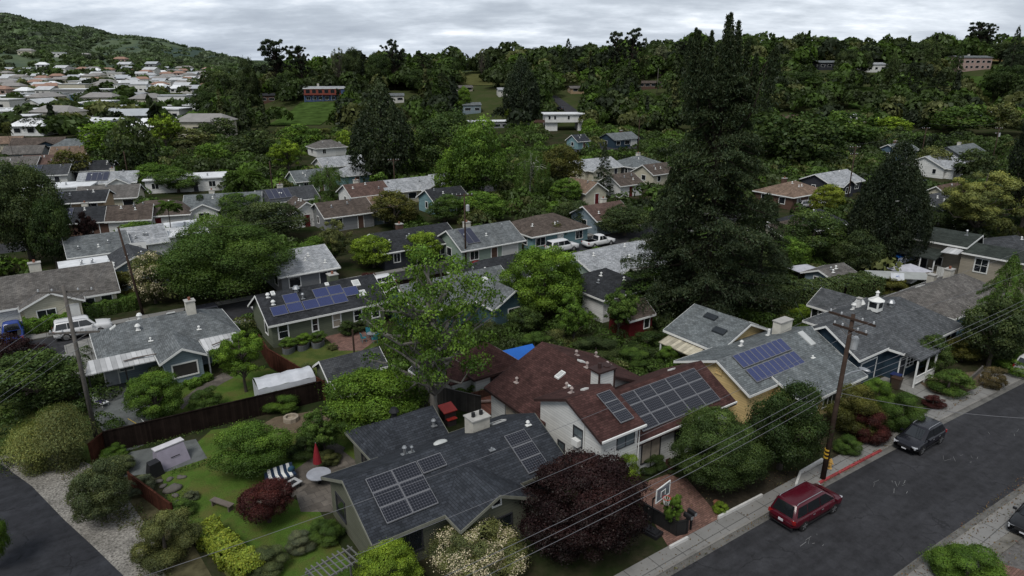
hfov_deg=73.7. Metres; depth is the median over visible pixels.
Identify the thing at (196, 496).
shrub
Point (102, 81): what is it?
house
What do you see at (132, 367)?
window
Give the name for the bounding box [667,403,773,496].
magnolia tree
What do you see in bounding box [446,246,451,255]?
window
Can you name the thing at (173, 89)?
house
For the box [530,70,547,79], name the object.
oak tree
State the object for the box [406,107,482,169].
oak tree
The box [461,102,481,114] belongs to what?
house
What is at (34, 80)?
house
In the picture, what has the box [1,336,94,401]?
power line
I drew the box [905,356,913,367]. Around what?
window
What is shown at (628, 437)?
window
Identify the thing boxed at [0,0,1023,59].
sky
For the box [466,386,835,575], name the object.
cable
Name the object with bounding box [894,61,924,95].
fir tree
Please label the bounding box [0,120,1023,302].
garden undergrowth
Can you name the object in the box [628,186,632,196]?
door
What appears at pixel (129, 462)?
shrub
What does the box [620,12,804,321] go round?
redwood tree
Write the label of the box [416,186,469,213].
house
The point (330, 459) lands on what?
shrub
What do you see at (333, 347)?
shrub
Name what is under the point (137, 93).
building
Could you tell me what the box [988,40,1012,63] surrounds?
oak tree
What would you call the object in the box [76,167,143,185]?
house
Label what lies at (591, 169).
house
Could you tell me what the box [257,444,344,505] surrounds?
yard path
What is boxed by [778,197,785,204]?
window
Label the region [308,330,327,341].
vegetables
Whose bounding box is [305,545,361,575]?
pergola
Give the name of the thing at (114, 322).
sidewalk
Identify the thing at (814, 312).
window
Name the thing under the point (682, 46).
pine tree
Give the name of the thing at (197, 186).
door
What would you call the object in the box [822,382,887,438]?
shrub
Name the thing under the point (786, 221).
house
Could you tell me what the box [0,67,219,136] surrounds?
town greenery
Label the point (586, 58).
light crowned tree
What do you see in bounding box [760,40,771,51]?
oak tree
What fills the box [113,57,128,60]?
house
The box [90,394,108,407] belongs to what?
lounge chair
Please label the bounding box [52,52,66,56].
house
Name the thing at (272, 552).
shrub
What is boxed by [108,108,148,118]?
house
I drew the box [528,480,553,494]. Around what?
window
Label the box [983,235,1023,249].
house
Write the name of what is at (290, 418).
fire pit
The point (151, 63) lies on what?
house
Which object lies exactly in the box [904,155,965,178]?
house
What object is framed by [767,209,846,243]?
house
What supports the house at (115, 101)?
on the ground at (490, 100)
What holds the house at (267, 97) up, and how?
on the ground at (490, 100)
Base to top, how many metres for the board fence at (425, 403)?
1.800 m
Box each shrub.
[0,331,52,367]
[97,441,127,459]
[103,454,136,474]
[116,271,139,295]
[123,473,156,497]
[127,506,205,575]
[146,365,163,372]
[165,497,197,518]
[182,490,199,500]
[187,385,223,409]
[195,194,203,200]
[246,544,289,575]
[261,391,298,413]
[283,529,317,556]
[284,436,328,461]
[300,362,314,374]
[307,517,346,547]
[319,449,342,466]
[327,342,336,350]
[337,320,356,335]
[353,320,367,332]
[455,387,469,392]
[466,385,483,392]
[515,331,552,347]
[546,325,580,346]
[569,334,622,359]
[613,347,649,369]
[620,331,665,354]
[620,452,643,483]
[640,453,668,476]
[655,345,680,366]
[667,456,689,477]
[712,500,728,514]
[788,303,810,320]
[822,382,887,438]
[832,433,863,455]
[846,408,894,445]
[862,377,896,406]
[875,277,909,295]
[880,389,928,433]
[916,541,1009,575]
[921,394,947,409]
[924,367,979,398]
[979,366,1009,390]
[995,354,1023,376]
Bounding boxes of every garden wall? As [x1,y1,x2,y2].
[669,536,688,548]
[717,493,762,518]
[795,458,822,485]
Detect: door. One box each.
[0,310,21,331]
[54,176,60,181]
[69,303,80,316]
[92,223,100,233]
[103,369,120,385]
[154,217,161,223]
[165,216,183,222]
[193,181,198,190]
[303,214,310,226]
[319,271,327,282]
[335,148,344,155]
[357,215,364,227]
[491,247,497,257]
[502,243,517,255]
[557,233,563,237]
[594,193,598,203]
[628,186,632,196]
[630,139,636,145]
[640,437,660,464]
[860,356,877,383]
[897,355,907,376]
[917,258,927,267]
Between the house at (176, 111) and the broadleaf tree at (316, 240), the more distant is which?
the house at (176, 111)
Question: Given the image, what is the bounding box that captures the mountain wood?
[0,12,270,76]
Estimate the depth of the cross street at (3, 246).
103.95 m
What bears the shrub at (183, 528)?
on the gravel verge at (110, 542)
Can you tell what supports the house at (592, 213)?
on the ground at (490, 100)
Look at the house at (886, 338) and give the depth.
62.03 m
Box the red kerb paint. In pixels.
[818,449,881,483]
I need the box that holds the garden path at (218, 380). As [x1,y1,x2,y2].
[180,373,232,408]
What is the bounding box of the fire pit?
[283,413,298,423]
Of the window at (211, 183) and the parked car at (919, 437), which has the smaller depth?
the parked car at (919, 437)
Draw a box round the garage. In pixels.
[57,255,109,268]
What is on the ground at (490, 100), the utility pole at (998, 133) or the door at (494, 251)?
the utility pole at (998, 133)
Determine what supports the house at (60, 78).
on the ground at (490, 100)
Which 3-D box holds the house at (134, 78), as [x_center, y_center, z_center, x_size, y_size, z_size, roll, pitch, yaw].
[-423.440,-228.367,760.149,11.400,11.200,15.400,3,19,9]
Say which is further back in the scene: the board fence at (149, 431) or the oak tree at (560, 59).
the oak tree at (560, 59)
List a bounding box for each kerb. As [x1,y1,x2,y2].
[651,377,1023,575]
[907,492,1023,575]
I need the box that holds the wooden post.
[352,329,354,351]
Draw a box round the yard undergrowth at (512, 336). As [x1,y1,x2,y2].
[0,229,865,469]
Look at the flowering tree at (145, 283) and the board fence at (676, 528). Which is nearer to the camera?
the board fence at (676, 528)
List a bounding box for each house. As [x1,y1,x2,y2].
[0,71,14,75]
[0,78,18,79]
[0,80,16,83]
[0,86,14,94]
[0,98,25,107]
[0,109,13,112]
[0,136,26,151]
[0,156,40,175]
[0,260,120,331]
[1,83,27,89]
[2,145,49,156]
[8,137,67,146]
[10,74,30,77]
[10,118,58,135]
[13,87,34,92]
[16,49,35,54]
[20,164,75,181]
[21,98,56,105]
[23,154,74,164]
[23,181,97,195]
[25,92,65,99]
[27,79,44,84]
[28,105,88,114]
[31,82,51,84]
[32,84,49,86]
[32,189,115,206]
[33,76,51,77]
[33,86,59,92]
[34,62,49,68]
[44,83,58,86]
[48,145,91,160]
[49,74,65,77]
[49,138,88,147]
[51,77,66,83]
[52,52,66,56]
[53,65,72,69]
[62,230,130,259]
[66,201,116,235]
[72,160,119,179]
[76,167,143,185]
[76,184,146,204]
[78,117,126,135]
[79,92,118,99]
[81,74,100,77]
[81,100,119,103]
[85,297,240,393]
[91,73,107,77]
[93,80,115,84]
[104,204,155,231]
[106,72,125,77]
[107,243,168,289]
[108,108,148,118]
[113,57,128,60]
[115,223,170,253]
[116,76,131,79]
[117,62,133,67]
[120,80,137,83]
[123,77,139,79]
[128,93,159,101]
[130,81,149,83]
[131,118,171,135]
[135,71,148,75]
[136,76,149,79]
[139,199,191,223]
[141,67,160,74]
[141,219,208,250]
[142,171,226,193]
[144,61,160,66]
[149,76,168,79]
[151,78,168,80]
[151,81,169,85]
[151,81,173,86]
[160,74,176,75]
[162,107,192,116]
[167,104,196,110]
[168,77,182,80]
[170,85,181,92]
[172,82,190,85]
[173,71,186,74]
[173,113,237,137]
[180,73,196,75]
[181,85,191,93]
[183,188,261,223]
[190,85,198,91]
[247,271,386,347]
[255,183,319,216]
[259,93,274,103]
[261,244,340,290]
[281,196,313,227]
[285,168,329,191]
[303,83,344,101]
[306,140,347,156]
[310,197,374,230]
[311,154,364,175]
[321,405,564,575]
[335,165,371,185]
[336,178,387,199]
[359,195,400,224]
[362,221,451,270]
[381,175,444,201]
[384,265,530,331]
[389,93,404,102]
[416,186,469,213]
[437,220,526,265]
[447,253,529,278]
[456,85,472,91]
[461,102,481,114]
[467,120,507,128]
[484,342,737,492]
[496,87,506,96]
[511,213,591,249]
[534,112,584,130]
[550,240,666,277]
[562,177,608,204]
[563,268,647,322]
[565,134,590,148]
[567,86,583,93]
[569,156,623,180]
[570,196,630,233]
[598,172,643,197]
[599,130,637,147]
[617,152,660,172]
[630,162,671,184]
[638,81,661,89]
[659,304,867,423]
[745,218,816,253]
[752,176,823,209]
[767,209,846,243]
[795,169,865,196]
[802,287,963,387]
[812,61,837,69]
[857,62,887,71]
[880,140,918,159]
[884,266,1007,336]
[894,227,1023,295]
[896,192,952,230]
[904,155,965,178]
[927,182,965,193]
[941,142,985,162]
[949,54,993,71]
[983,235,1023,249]
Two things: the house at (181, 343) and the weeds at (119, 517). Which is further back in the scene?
the house at (181, 343)
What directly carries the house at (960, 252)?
on the ground at (490, 100)
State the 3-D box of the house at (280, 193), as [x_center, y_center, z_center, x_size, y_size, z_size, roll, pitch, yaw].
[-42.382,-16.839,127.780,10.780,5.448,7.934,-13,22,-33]
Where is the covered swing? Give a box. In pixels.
[151,437,190,469]
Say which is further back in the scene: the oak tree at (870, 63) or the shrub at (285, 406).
the oak tree at (870, 63)
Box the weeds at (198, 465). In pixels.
[132,416,355,575]
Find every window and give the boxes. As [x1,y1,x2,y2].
[13,128,20,132]
[27,128,34,132]
[36,307,56,318]
[83,297,95,308]
[100,294,113,305]
[119,366,134,372]
[122,199,133,204]
[151,183,158,189]
[171,359,199,379]
[208,180,215,186]
[264,320,268,335]
[277,324,289,339]
[288,276,301,288]
[311,318,319,332]
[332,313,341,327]
[335,491,346,523]
[353,309,361,321]
[361,453,366,461]
[371,305,380,318]
[393,252,400,262]
[402,529,423,552]
[408,192,416,198]
[440,245,444,254]
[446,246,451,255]
[470,250,478,260]
[478,512,512,546]
[491,498,501,508]
[505,405,517,413]
[508,306,519,319]
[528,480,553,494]
[535,236,545,246]
[557,439,564,453]
[573,424,582,448]
[575,230,582,239]
[616,432,634,449]
[643,318,649,328]
[674,430,682,442]
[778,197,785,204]
[810,308,817,316]
[822,393,835,407]
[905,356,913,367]
[932,257,942,266]
[940,334,951,349]
[972,257,989,273]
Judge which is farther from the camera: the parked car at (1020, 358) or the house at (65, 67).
the house at (65, 67)
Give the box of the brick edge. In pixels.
[998,562,1023,575]
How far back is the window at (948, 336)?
64.79 m
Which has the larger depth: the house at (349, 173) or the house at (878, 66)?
the house at (878, 66)
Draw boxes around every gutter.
[659,379,1023,575]
[894,484,1023,575]
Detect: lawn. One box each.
[144,368,299,416]
[161,426,354,575]
[278,340,378,375]
[738,307,808,327]
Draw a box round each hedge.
[22,312,67,334]
[81,292,139,317]
[182,371,213,389]
[193,514,266,575]
[748,270,886,313]
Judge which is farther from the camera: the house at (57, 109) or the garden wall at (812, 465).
the house at (57, 109)
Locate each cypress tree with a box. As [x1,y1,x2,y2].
[344,80,419,182]
[500,53,542,120]
[841,134,937,270]
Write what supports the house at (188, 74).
on the ground at (490, 100)
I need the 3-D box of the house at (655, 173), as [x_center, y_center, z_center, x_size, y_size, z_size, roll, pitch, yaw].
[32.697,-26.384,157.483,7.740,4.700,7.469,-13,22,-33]
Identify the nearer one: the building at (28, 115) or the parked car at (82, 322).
the parked car at (82, 322)
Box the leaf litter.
[640,376,1023,574]
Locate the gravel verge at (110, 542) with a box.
[0,455,163,575]
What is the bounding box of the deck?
[481,395,490,414]
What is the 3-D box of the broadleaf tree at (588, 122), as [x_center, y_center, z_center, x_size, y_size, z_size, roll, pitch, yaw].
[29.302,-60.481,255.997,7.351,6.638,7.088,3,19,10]
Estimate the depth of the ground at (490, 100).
89.60 m
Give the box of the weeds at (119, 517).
[0,456,186,575]
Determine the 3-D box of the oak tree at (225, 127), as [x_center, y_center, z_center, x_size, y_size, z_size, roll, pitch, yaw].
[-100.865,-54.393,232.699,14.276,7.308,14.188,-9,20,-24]
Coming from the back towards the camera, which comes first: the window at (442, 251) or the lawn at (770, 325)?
the window at (442, 251)
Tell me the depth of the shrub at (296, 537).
39.38 m
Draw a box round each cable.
[446,379,836,575]
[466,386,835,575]
[486,393,834,575]
[837,305,1022,385]
[838,305,1012,378]
[843,309,1023,389]
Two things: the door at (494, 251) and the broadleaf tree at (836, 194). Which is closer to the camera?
the door at (494, 251)
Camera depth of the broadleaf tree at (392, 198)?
112.81 m
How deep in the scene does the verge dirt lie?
38.88 m
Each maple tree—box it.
[230,475,295,526]
[317,365,438,438]
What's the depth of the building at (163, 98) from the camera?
377.49 m
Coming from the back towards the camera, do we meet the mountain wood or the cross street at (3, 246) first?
the mountain wood
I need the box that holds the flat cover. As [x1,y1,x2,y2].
[864,270,926,282]
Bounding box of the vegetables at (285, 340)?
[278,336,297,346]
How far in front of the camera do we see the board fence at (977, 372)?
61.27 m
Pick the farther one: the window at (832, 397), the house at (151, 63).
the house at (151, 63)
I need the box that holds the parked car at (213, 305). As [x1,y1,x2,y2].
[184,302,218,310]
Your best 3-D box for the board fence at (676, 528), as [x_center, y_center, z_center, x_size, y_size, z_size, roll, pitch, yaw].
[9.133,14.092,41.399,2.910,1.100,0.690,13,22,34]
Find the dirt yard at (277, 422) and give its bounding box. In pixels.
[264,411,329,434]
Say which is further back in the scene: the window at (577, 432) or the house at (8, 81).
the house at (8, 81)
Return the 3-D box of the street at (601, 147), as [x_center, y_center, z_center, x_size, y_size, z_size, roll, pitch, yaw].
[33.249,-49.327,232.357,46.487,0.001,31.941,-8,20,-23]
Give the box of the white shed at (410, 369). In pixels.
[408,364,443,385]
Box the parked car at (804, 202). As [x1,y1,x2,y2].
[800,199,811,208]
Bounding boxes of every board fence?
[87,432,104,463]
[102,380,324,452]
[127,471,172,510]
[258,334,326,400]
[382,272,448,289]
[398,396,427,407]
[414,381,480,412]
[471,390,489,397]
[642,502,687,535]
[831,282,875,297]
[970,365,983,378]
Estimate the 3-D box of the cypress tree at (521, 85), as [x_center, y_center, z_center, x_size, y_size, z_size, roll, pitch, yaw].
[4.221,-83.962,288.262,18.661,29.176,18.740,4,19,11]
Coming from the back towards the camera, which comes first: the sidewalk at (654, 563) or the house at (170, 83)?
the house at (170, 83)
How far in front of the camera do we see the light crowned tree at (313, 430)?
47.60 m
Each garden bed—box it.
[282,341,295,354]
[296,338,309,351]
[311,336,324,348]
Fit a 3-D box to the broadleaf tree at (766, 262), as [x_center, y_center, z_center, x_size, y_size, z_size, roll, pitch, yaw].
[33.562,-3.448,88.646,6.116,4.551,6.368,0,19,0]
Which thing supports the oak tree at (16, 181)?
on the ground at (490, 100)
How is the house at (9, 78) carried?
on the ground at (490, 100)
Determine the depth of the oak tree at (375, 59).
361.21 m
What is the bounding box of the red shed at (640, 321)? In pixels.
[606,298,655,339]
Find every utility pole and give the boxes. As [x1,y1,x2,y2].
[35,285,99,437]
[117,227,144,314]
[388,159,398,178]
[456,193,472,258]
[820,308,875,479]
[846,146,860,201]
[922,127,929,149]
[993,127,1002,155]
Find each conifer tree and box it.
[484,53,491,79]
[623,164,713,321]
[638,38,650,78]
[712,192,803,317]
[947,41,965,81]
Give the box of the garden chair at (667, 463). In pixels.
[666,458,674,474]
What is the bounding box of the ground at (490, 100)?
[0,18,1023,575]
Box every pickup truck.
[0,319,24,342]
[581,233,615,247]
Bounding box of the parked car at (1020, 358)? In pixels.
[1013,354,1023,373]
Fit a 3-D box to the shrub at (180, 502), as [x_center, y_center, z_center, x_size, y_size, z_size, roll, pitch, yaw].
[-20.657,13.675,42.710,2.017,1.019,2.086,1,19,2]
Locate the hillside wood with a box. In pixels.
[195,30,1023,134]
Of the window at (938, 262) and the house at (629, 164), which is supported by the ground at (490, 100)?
the house at (629, 164)
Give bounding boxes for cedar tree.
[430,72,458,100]
[883,49,898,84]
[919,37,942,72]
[952,252,1023,371]
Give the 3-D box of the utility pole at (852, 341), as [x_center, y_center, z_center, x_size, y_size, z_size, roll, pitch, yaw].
[22.053,7.277,44.895,2.691,12.312,3.000,-13,22,-33]
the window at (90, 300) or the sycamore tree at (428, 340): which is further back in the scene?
the window at (90, 300)
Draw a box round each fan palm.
[1,121,13,156]
[154,200,182,227]
[320,128,330,139]
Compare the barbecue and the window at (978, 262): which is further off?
the window at (978, 262)
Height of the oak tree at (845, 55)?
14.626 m
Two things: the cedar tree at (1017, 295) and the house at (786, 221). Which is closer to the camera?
the cedar tree at (1017, 295)
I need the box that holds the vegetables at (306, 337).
[295,333,313,344]
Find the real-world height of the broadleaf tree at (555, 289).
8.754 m
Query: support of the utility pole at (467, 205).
on the ground at (490, 100)
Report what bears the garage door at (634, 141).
in the house at (621, 138)
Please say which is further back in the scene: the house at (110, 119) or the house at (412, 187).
the house at (110, 119)
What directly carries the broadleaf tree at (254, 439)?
on the lawn at (206, 483)
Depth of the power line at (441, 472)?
28.10 m
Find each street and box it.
[0,185,495,253]
[3,213,756,364]
[574,136,643,151]
[671,383,1023,575]
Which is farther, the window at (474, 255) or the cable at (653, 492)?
the window at (474, 255)
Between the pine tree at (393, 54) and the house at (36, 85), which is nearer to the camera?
the pine tree at (393, 54)
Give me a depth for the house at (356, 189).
131.00 m
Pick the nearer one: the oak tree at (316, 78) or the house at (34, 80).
the oak tree at (316, 78)
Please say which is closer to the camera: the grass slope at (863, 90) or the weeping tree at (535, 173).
the weeping tree at (535, 173)
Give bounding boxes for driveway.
[64,338,95,375]
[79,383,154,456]
[635,474,717,545]
[880,370,952,403]
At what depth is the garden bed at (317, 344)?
67.21 m
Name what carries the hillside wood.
on the ground at (490, 100)
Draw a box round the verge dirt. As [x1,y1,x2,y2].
[126,490,210,575]
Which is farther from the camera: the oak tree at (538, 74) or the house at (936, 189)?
the oak tree at (538, 74)
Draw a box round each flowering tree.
[124,247,171,303]
[421,516,529,575]
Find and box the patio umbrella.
[313,442,321,466]
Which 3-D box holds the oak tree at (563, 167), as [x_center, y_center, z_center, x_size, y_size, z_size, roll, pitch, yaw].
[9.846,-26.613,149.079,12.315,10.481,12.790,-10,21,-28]
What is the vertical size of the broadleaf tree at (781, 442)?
6.958 m
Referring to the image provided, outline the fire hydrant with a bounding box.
[828,458,833,469]
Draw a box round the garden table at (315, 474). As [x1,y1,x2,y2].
[306,467,330,483]
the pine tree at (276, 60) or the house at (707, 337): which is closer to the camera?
the house at (707, 337)
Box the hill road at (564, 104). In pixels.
[550,95,577,111]
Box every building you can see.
[4,93,69,98]
[15,114,41,116]
[53,88,114,97]
[58,83,92,88]
[68,92,149,100]
[113,84,151,91]
[156,94,192,101]
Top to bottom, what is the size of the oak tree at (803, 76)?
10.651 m
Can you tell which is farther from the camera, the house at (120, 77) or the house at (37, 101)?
the house at (120, 77)
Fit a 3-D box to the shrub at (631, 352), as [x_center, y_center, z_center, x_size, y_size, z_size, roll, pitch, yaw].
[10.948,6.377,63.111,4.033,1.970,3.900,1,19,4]
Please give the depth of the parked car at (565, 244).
100.14 m
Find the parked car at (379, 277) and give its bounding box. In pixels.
[375,273,396,282]
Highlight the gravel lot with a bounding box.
[997,537,1023,569]
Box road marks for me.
[801,429,1018,545]
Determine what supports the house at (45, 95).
on the ground at (490, 100)
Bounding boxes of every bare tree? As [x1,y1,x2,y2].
[330,47,346,77]
[477,52,485,79]
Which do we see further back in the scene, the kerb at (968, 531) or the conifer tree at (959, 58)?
the conifer tree at (959, 58)
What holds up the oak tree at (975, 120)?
on the ground at (490, 100)
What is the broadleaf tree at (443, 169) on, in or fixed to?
on the ground at (490, 100)
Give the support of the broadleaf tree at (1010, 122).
on the ground at (490, 100)
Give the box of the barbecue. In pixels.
[146,458,164,479]
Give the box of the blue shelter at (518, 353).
[503,344,533,359]
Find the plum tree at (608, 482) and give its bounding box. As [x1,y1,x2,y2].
[512,445,653,569]
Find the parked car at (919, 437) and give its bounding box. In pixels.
[893,416,947,455]
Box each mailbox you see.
[683,511,692,533]
[687,508,696,529]
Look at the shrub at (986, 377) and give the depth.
58.65 m
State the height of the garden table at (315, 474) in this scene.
0.750 m
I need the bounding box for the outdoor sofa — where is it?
[264,462,297,480]
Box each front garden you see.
[689,471,798,511]
[912,371,981,397]
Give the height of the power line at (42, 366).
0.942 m
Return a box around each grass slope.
[270,102,335,124]
[455,74,492,84]
[848,87,873,107]
[963,76,991,101]
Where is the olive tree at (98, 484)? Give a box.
[60,453,134,523]
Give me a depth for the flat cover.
82.55 m
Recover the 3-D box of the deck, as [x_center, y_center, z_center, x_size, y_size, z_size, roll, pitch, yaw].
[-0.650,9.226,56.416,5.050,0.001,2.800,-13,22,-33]
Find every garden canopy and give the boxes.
[785,264,815,278]
[888,264,932,288]
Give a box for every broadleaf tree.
[0,346,87,409]
[0,519,13,557]
[73,119,135,152]
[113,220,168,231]
[121,368,185,419]
[134,162,184,184]
[152,168,201,192]
[168,127,216,147]
[192,142,230,161]
[200,419,297,479]
[215,192,264,218]
[299,235,342,255]
[335,129,355,149]
[347,234,394,267]
[351,537,424,575]
[368,190,419,227]
[403,230,442,263]
[424,193,462,222]
[431,143,480,191]
[451,190,508,221]
[456,86,471,108]
[497,243,585,318]
[499,280,513,288]
[504,305,543,334]
[546,177,583,201]
[553,200,588,222]
[581,118,596,127]
[621,264,691,311]
[739,378,834,470]
[756,246,792,274]
[766,233,814,265]
[807,183,846,213]
[829,228,888,271]
[870,116,913,131]
[914,331,956,371]
[946,336,987,361]
[951,148,1000,174]
[956,293,1023,367]
[982,101,1023,130]
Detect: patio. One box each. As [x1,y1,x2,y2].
[296,451,355,511]
[325,329,375,350]
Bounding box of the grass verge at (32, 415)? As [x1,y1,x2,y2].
[0,396,91,463]
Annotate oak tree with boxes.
[0,157,73,261]
[17,114,48,129]
[22,193,76,268]
[47,149,92,174]
[99,116,161,170]
[137,211,301,302]
[188,90,215,110]
[197,117,237,136]
[203,69,249,95]
[225,130,275,155]
[227,200,310,234]
[235,54,258,95]
[270,70,300,100]
[280,123,329,143]
[308,76,336,85]
[341,47,365,76]
[365,52,392,80]
[404,69,433,86]
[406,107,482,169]
[446,113,510,192]
[447,56,461,69]
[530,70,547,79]
[537,143,586,180]
[547,54,560,69]
[551,58,577,65]
[591,203,653,235]
[627,90,655,96]
[725,113,802,159]
[743,33,756,51]
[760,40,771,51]
[769,111,853,164]
[774,207,853,257]
[778,54,797,69]
[784,70,818,86]
[822,110,886,142]
[834,47,858,65]
[857,53,873,71]
[912,39,950,57]
[916,145,956,160]
[926,103,995,130]
[931,205,974,230]
[941,45,973,58]
[983,64,1023,97]
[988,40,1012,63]
[1005,119,1023,235]
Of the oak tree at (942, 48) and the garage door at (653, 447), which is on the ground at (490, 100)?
the oak tree at (942, 48)
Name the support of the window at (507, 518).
in the house at (394, 451)
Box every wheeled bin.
[890,371,902,384]
[890,375,903,389]
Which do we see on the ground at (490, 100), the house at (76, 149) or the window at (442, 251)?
the house at (76, 149)
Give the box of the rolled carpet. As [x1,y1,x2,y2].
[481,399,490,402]
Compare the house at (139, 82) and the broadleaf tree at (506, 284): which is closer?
the broadleaf tree at (506, 284)
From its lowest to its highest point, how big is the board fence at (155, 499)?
1.300 m
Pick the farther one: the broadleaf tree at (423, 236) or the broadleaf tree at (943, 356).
the broadleaf tree at (423, 236)
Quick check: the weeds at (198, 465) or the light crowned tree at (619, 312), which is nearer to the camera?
the weeds at (198, 465)
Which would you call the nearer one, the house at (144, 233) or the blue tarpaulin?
the blue tarpaulin
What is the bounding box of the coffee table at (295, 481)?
[285,477,302,488]
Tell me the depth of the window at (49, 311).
71.92 m
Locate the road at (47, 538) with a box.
[0,465,122,575]
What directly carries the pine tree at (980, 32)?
on the ground at (490, 100)
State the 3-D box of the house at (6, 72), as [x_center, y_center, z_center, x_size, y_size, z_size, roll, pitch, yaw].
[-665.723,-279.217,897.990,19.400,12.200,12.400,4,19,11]
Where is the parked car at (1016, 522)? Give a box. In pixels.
[1007,503,1023,535]
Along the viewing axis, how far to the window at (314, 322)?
69.13 m
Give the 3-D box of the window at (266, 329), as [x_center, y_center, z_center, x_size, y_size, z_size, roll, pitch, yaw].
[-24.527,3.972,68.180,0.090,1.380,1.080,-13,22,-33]
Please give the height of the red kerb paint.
0.135 m
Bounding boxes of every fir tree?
[558,38,576,71]
[594,145,613,195]
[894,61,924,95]
[926,70,949,97]
[1001,27,1022,67]
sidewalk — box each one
[1,214,774,369]
[25,213,708,340]
[614,372,1021,575]
[912,495,1023,575]
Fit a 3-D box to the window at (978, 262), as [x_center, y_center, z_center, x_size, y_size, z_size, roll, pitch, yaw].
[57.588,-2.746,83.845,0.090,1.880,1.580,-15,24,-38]
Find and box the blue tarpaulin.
[896,253,915,263]
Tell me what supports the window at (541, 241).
in the house at (539, 231)
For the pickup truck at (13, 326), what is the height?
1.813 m
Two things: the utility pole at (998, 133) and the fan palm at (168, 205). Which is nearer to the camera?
the fan palm at (168, 205)
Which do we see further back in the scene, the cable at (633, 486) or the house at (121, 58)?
the house at (121, 58)
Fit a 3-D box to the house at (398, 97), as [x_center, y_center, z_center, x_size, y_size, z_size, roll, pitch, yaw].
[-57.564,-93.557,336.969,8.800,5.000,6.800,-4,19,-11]
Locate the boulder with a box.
[162,484,182,493]
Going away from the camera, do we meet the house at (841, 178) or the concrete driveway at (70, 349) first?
the concrete driveway at (70, 349)
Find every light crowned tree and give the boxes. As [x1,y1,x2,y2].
[71,211,99,235]
[146,112,184,153]
[207,330,264,391]
[265,138,308,170]
[296,406,347,449]
[318,218,352,258]
[555,293,593,341]
[578,55,596,66]
[604,286,641,338]
[654,42,667,75]
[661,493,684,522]
[938,169,1023,233]
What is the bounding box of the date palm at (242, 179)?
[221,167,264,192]
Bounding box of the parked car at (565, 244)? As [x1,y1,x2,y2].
[544,238,578,250]
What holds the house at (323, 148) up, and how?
on the ground at (490, 100)
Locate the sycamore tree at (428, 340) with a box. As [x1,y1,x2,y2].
[356,240,506,414]
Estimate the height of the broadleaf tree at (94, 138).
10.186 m
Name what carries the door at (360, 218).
in the house at (345, 207)
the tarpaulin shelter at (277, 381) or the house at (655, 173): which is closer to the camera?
the tarpaulin shelter at (277, 381)
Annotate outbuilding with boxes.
[800,263,856,292]
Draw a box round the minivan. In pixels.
[768,481,841,531]
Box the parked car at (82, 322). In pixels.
[52,314,112,340]
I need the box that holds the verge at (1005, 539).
[966,531,1023,572]
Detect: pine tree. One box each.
[257,39,295,77]
[288,45,313,77]
[379,39,404,89]
[414,50,432,70]
[606,31,628,64]
[623,28,645,63]
[672,40,687,51]
[897,43,917,49]
[964,21,993,44]
[982,23,998,44]
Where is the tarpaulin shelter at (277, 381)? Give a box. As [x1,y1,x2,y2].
[252,366,315,395]
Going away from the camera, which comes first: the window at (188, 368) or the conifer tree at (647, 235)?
the window at (188, 368)
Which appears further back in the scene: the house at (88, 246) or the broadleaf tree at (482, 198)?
the broadleaf tree at (482, 198)
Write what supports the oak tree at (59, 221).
on the ground at (490, 100)
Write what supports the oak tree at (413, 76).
on the ground at (490, 100)
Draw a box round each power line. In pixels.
[0,334,61,382]
[0,335,83,396]
[1,291,86,350]
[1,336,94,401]
[120,191,463,230]
[146,324,797,575]
[303,322,870,575]
[830,250,1023,308]
[842,393,1015,417]
[872,273,1022,321]
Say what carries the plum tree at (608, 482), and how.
on the ground at (490, 100)
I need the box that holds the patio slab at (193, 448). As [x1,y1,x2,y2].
[123,439,206,476]
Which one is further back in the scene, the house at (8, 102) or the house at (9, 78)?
the house at (9, 78)
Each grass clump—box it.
[0,420,67,477]
[26,401,100,473]
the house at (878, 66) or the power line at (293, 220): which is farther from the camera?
the house at (878, 66)
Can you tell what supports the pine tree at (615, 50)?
on the ground at (490, 100)
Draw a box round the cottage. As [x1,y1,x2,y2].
[444,342,517,390]
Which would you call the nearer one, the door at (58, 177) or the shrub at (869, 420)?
the shrub at (869, 420)
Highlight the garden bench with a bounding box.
[209,497,233,511]
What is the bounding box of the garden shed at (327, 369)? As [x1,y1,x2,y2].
[312,346,387,396]
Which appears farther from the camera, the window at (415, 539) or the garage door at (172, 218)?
the garage door at (172, 218)
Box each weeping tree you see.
[308,165,348,195]
[309,194,334,221]
[513,147,550,196]
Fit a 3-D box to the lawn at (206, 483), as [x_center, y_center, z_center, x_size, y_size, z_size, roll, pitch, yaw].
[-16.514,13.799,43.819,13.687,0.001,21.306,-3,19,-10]
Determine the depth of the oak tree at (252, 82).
346.93 m
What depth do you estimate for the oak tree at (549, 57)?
370.20 m
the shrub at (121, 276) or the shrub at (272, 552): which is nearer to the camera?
the shrub at (272, 552)
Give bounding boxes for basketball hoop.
[642,480,670,540]
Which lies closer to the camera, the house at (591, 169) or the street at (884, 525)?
the street at (884, 525)
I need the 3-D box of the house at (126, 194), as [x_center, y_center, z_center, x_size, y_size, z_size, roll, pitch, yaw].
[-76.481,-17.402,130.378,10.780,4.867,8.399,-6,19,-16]

